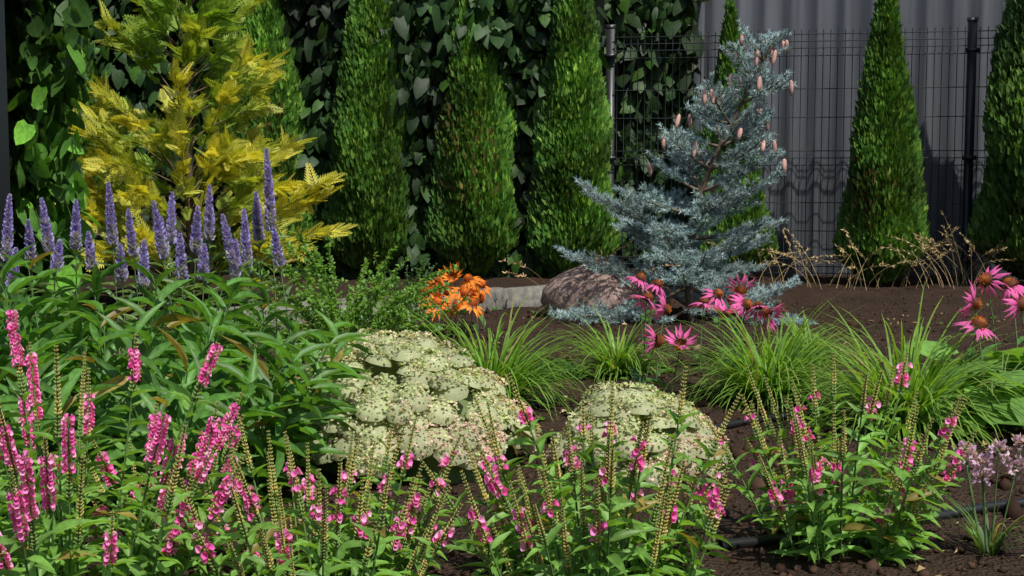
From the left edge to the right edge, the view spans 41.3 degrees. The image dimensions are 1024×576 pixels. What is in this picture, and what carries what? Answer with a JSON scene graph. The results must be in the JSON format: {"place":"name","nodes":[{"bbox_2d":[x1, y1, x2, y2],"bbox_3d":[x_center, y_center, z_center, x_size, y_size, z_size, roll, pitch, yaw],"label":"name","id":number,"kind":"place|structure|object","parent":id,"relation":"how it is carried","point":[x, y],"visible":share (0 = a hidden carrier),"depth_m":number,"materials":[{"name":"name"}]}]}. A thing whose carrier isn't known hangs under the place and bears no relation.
{"place":"outdoors","nodes":[
{"label":"outdoors","id":0,"kind":"place"},
{"bbox_2d":[3,271,1023,575],"bbox_3d":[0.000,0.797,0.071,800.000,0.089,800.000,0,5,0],"label":"ground","id":1,"kind":"structure","parent":0,"point":[805,297],"depth_m":4.94,"materials":[{"name":"soil"}]},
{"bbox_2d":[0,0,100,353],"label":"vine trellis","id":2,"kind":"object","parent":1,"relation":"on","point":[39,92],"visible":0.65,"depth_m":5.48,"materials":[{"name":"green plant"}]},
{"bbox_2d":[35,0,121,263],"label":"thuja","id":3,"kind":"object","parent":1,"relation":"on","point":[82,50],"visible":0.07,"depth_m":10.08,"materials":[{"name":"green plant"}]},
{"bbox_2d":[0,318,246,575],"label":"physostegia","id":4,"kind":"object","parent":1,"relation":"on","point":[45,561],"depth_m":2.35,"materials":[{"name":"green plant"}]},
{"bbox_2d":[0,309,249,569],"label":"pink flower spikes","id":5,"kind":"object","parent":4,"relation":"attached to","point":[135,362],"visible":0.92,"depth_m":2.33,"materials":[{"name":"pink plant"}]},
{"bbox_2d":[35,416,243,558],"bbox_3d":[-0.748,0.410,2.754,0.422,0.316,0.341,0,5,0],"label":"physostegia","id":6,"kind":"object","parent":1,"relation":"on","point":[105,495],"depth_m":2.74,"materials":[{"name":"plant"}]},
{"bbox_2d":[35,413,245,533],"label":"pink flower spikes","id":7,"kind":"object","parent":6,"relation":"attached to","point":[110,467],"visible":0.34,"depth_m":2.73,"materials":[{"name":"pink plant"}]},
{"bbox_2d":[0,163,308,398],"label":"veronica","id":8,"kind":"object","parent":1,"relation":"on","point":[170,279],"depth_m":4.24,"materials":[{"name":"green plant"}]},
{"bbox_2d":[0,148,285,287],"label":"purple flower spikes","id":9,"kind":"object","parent":8,"relation":"attached to","point":[164,237],"visible":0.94,"depth_m":4.20,"materials":[{"name":"purple plant"}]},
{"bbox_2d":[0,242,383,536],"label":"leafy perennial","id":10,"kind":"object","parent":1,"relation":"on","point":[188,350],"depth_m":3.27,"materials":[{"name":"green plant"}]},
{"bbox_2d":[55,0,357,301],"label":"golden thuja","id":11,"kind":"object","parent":1,"relation":"on","point":[166,135],"depth_m":7.48,"materials":[{"name":"yellow plant"}]},
{"bbox_2d":[141,459,282,506],"bbox_3d":[-0.755,0.461,3.379,0.371,0.114,0.371,0,5,0],"label":"ground cover","id":12,"kind":"object","parent":1,"relation":"on","point":[249,481],"visible":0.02,"depth_m":3.31,"materials":[{"name":"green plant"}]},
{"bbox_2d":[220,0,315,275],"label":"thuja","id":13,"kind":"object","parent":1,"relation":"on","point":[264,23],"visible":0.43,"depth_m":9.82,"materials":[{"name":"green plant"}]},
{"bbox_2d":[140,415,466,575],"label":"physostegia","id":14,"kind":"object","parent":1,"relation":"on","point":[354,566],"depth_m":2.49,"materials":[{"name":"green plant"}]},
{"bbox_2d":[138,410,462,575],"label":"pink flower spikes","id":15,"kind":"object","parent":14,"relation":"attached to","point":[363,519],"visible":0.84,"depth_m":2.48,"materials":[{"name":"pink plant"}]},
{"bbox_2d":[50,0,610,278],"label":"vine hedge","id":16,"kind":"object","parent":1,"relation":"on","point":[518,32],"visible":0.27,"depth_m":9.71,"materials":[{"name":"green plant"}]},
{"bbox_2d":[223,225,471,360],"bbox_3d":[-0.685,0.041,5.428,1.068,0.596,1.060,0,5,0],"label":"shrub","id":17,"kind":"object","parent":1,"relation":"on","point":[312,299],"depth_m":5.35,"materials":[{"name":"green plant"}]},
{"bbox_2d":[197,285,545,329],"bbox_3d":[-0.422,0.099,7.561,2.955,0.169,0.114,-5,7,-43],"label":"kerb edging","id":18,"kind":"object","parent":1,"relation":"on","point":[500,298],"visible":0.15,"depth_m":7.87,"materials":[{"name":"concrete"}]},
{"bbox_2d":[321,0,422,275],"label":"thuja","id":19,"kind":"object","parent":1,"relation":"on","point":[371,200],"visible":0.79,"depth_m":9.59,"materials":[{"name":"green plant"}]},
{"bbox_2d":[260,328,542,487],"bbox_3d":[-0.301,0.304,3.708,0.774,0.388,0.708,0,5,0],"label":"white flower cluster","id":20,"kind":"object","parent":1,"relation":"on","point":[431,385],"visible":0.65,"depth_m":3.49,"materials":[{"name":"white plant"}]},
{"bbox_2d":[381,259,437,313],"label":"shrub","id":21,"kind":"object","parent":1,"relation":"on","point":[407,280],"depth_m":7.37,"materials":[{"name":"green plant"}]},
{"bbox_2d":[408,262,490,338],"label":"orange coneflower","id":22,"kind":"object","parent":1,"relation":"on","point":[476,293],"depth_m":6.54,"materials":[{"name":"orange plant"}]},
{"bbox_2d":[393,400,526,472],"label":"sedum leaves","id":23,"kind":"object","parent":1,"relation":"on","point":[398,457],"visible":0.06,"depth_m":3.57,"materials":[{"name":"green plant"}]},
{"bbox_2d":[423,0,520,276],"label":"thuja","id":24,"kind":"object","parent":1,"relation":"on","point":[471,179],"visible":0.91,"depth_m":9.47,"materials":[{"name":"green plant"}]},
{"bbox_2d":[396,291,621,421],"bbox_3d":[-0.077,0.288,4.509,0.900,0.535,0.943,0,5,0],"label":"grass clump","id":25,"kind":"object","parent":1,"relation":"on","point":[523,385],"visible":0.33,"depth_m":4.48,"materials":[{"name":"green plant"}]},
{"bbox_2d":[7,303,1023,575],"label":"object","id":26,"kind":"object","parent":1,"relation":"on","point":[1005,475],"visible":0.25,"depth_m":3.60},
{"bbox_2d":[8,294,1023,575],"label":"soil clods","id":27,"kind":"object","parent":1,"relation":"on","point":[1014,506],"visible":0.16,"depth_m":3.41,"materials":[{"name":"brown soil"}]},
{"bbox_2d":[54,307,1002,565],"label":"chips","id":28,"kind":"object","parent":1,"relation":"on","point":[787,545],"visible":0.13,"depth_m":3.37,"materials":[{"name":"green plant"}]},
{"bbox_2d":[523,357,586,381],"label":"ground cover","id":29,"kind":"object","parent":1,"relation":"on","point":[560,362],"visible":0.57,"depth_m":5.17,"materials":[{"name":"green plant"}]},
{"bbox_2d":[525,0,621,274],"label":"thuja","id":30,"kind":"object","parent":1,"relation":"on","point":[573,131],"visible":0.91,"depth_m":9.34,"materials":[{"name":"green plant"}]},
{"bbox_2d":[498,240,658,314],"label":"dry stems","id":31,"kind":"object","parent":1,"relation":"on","point":[602,260],"visible":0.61,"depth_m":7.59,"materials":[{"name":"beige plant"}]},
{"bbox_2d":[419,368,739,575],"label":"physostegia","id":32,"kind":"object","parent":1,"relation":"on","point":[638,532],"depth_m":2.49,"materials":[{"name":"green plant"}]},
{"bbox_2d":[417,366,740,573],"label":"pink flower spikes","id":33,"kind":"object","parent":32,"relation":"attached to","point":[602,471],"visible":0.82,"depth_m":2.48,"materials":[{"name":"pink plant"}]},
{"bbox_2d":[540,257,671,319],"bbox_3d":[0.525,0.035,7.531,0.738,0.418,0.672,0,5,0],"label":"boulder","id":34,"kind":"object","parent":1,"relation":"on","point":[569,285],"visible":0.36,"depth_m":7.31,"materials":[{"name":"stone"}]},
{"bbox_2d":[535,299,696,381],"bbox_3d":[0.399,0.274,5.272,0.619,0.431,0.644,0,5,0],"label":"grass clump","id":35,"kind":"object","parent":1,"relation":"on","point":[621,355],"visible":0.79,"depth_m":5.21,"materials":[{"name":"green plant"}]},
{"bbox_2d":[546,380,733,487],"bbox_3d":[0.340,0.380,3.596,0.509,0.273,0.458,0,5,0],"label":"white flower cluster","id":36,"kind":"object","parent":1,"relation":"on","point":[633,408],"visible":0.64,"depth_m":3.50,"materials":[{"name":"white plant"}]},
{"bbox_2d":[604,0,709,273],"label":"vine hedge","id":37,"kind":"object","parent":1,"relation":"on","point":[636,18],"visible":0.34,"depth_m":10.08,"materials":[{"name":"green plant"}]},
{"bbox_2d":[549,17,816,325],"bbox_3d":[0.883,-0.562,7.274,1.409,1.720,1.069,0,5,0],"label":"blue spruce","id":38,"kind":"object","parent":1,"relation":"on","point":[748,129],"depth_m":7.12,"materials":[{"name":"teal plant"}]},
{"bbox_2d":[647,34,793,195],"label":"spruce cones","id":39,"kind":"object","parent":38,"relation":"on","point":[759,80],"visible":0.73,"depth_m":7.08,"materials":[{"name":"pink plant"}]},
{"bbox_2d":[524,394,855,440],"bbox_3d":[0.655,0.414,4.259,1.261,0.052,0.692,0,5,0],"label":"irrigation hose","id":40,"kind":"object","parent":1,"relation":"on","point":[736,423],"visible":0.23,"depth_m":4.26,"materials":[{"name":"black rubber"}]},
{"bbox_2d":[626,272,788,393],"bbox_3d":[0.735,0.160,5.144,0.659,0.399,1.165,0,5,0],"label":"pink coneflower","id":41,"kind":"object","parent":1,"relation":"on","point":[741,292],"depth_m":5.21,"materials":[{"name":"pink plant"}]},
{"bbox_2d":[693,0,779,277],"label":"thuja","id":42,"kind":"object","parent":1,"relation":"on","point":[729,31],"visible":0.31,"depth_m":9.50,"materials":[{"name":"green plant"}]},
{"bbox_2d":[651,293,885,416],"bbox_3d":[0.881,0.284,4.630,0.873,0.590,0.903,0,5,0],"label":"grass clump","id":43,"kind":"object","parent":1,"relation":"on","point":[738,376],"visible":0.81,"depth_m":4.56,"materials":[{"name":"green plant"}]},
{"bbox_2d":[604,17,979,282],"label":"fence posts","id":44,"kind":"object","parent":1,"relation":"on","point":[972,49],"visible":0.48,"depth_m":9.44,"materials":[{"name":"black metal"}]},
{"bbox_2d":[754,308,867,366],"bbox_3d":[1.206,0.230,5.527,0.521,0.281,0.485,0,5,0],"label":"grass clump","id":45,"kind":"object","parent":1,"relation":"on","point":[794,330],"visible":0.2,"depth_m":5.52,"materials":[{"name":"green plant"}]},
{"bbox_2d":[613,26,1018,279],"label":"fence panels","id":46,"kind":"object","parent":1,"relation":"on","point":[807,117],"visible":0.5,"depth_m":9.59,"materials":[{"name":"black metal"}]},
{"bbox_2d":[708,353,975,567],"bbox_3d":[0.670,0.353,2.812,0.533,0.424,0.491,0,5,0],"label":"flowering plant","id":47,"kind":"object","parent":1,"relation":"on","point":[830,528],"depth_m":2.73,"materials":[{"name":"green plant"}]},
{"bbox_2d":[706,352,976,536],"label":"flower spikes","id":48,"kind":"object","parent":47,"relation":"attached to","point":[943,432],"visible":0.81,"depth_m":2.76,"materials":[{"name":"pink plant"}]},
{"bbox_2d":[662,211,1023,289],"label":"dry grass by fence","id":49,"kind":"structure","parent":1,"relation":"on","point":[930,248],"depth_m":8.99,"materials":[{"name":"beige plant"}]},
{"bbox_2d":[701,0,1017,278],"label":"corrugated metal fence","id":50,"kind":"object","parent":1,"relation":"on","point":[806,16],"visible":0.24,"depth_m":9.95,"materials":[{"name":"grey metal"}]},
{"bbox_2d":[683,1,704,266],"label":"shed corner trim","id":51,"kind":"structure","parent":50,"relation":"attached to","point":[700,19],"depth_m":10.11,"materials":[{"name":"grey metal"}]},
{"bbox_2d":[717,498,1023,550],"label":"irrigation hose","id":52,"kind":"object","parent":1,"relation":"on","point":[753,542],"visible":0.42,"depth_m":2.84,"materials":[{"name":"black rubber"}]},
{"bbox_2d":[832,0,930,286],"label":"thuja","id":53,"kind":"object","parent":1,"relation":"on","point":[883,193],"visible":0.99,"depth_m":9.01,"materials":[{"name":"green plant"}]},
{"bbox_2d":[749,282,1023,453],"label":"grass clump","id":54,"kind":"object","parent":1,"relation":"on","point":[925,382],"visible":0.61,"depth_m":4.00,"materials":[{"name":"green plant"}]},
{"bbox_2d":[884,340,1023,437],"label":"large-leaved plant","id":55,"kind":"object","parent":1,"relation":"on","point":[1011,409],"depth_m":4.05,"materials":[{"name":"green plant"}]},
{"bbox_2d":[928,432,1023,555],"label":"allium","id":56,"kind":"object","parent":1,"relation":"on","point":[974,453],"depth_m":2.81,"materials":[{"name":"plant"}]},
{"bbox_2d":[952,265,1023,429],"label":"pink coneflower","id":57,"kind":"object","parent":1,"relation":"on","point":[983,280],"depth_m":4.30,"materials":[{"name":"pink plant"}]},
{"bbox_2d":[966,0,1023,279],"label":"thuja","id":58,"kind":"object","parent":1,"relation":"on","point":[997,217],"visible":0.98,"depth_m":8.69,"materials":[{"name":"green plant"}]},
{"bbox_2d":[586,436,706,481],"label":"sedum leaves","id":59,"kind":"object","parent":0,"point":[652,455],"visible":0.09,"depth_m":3.43,"materials":[{"name":"green plant"}]}
]}

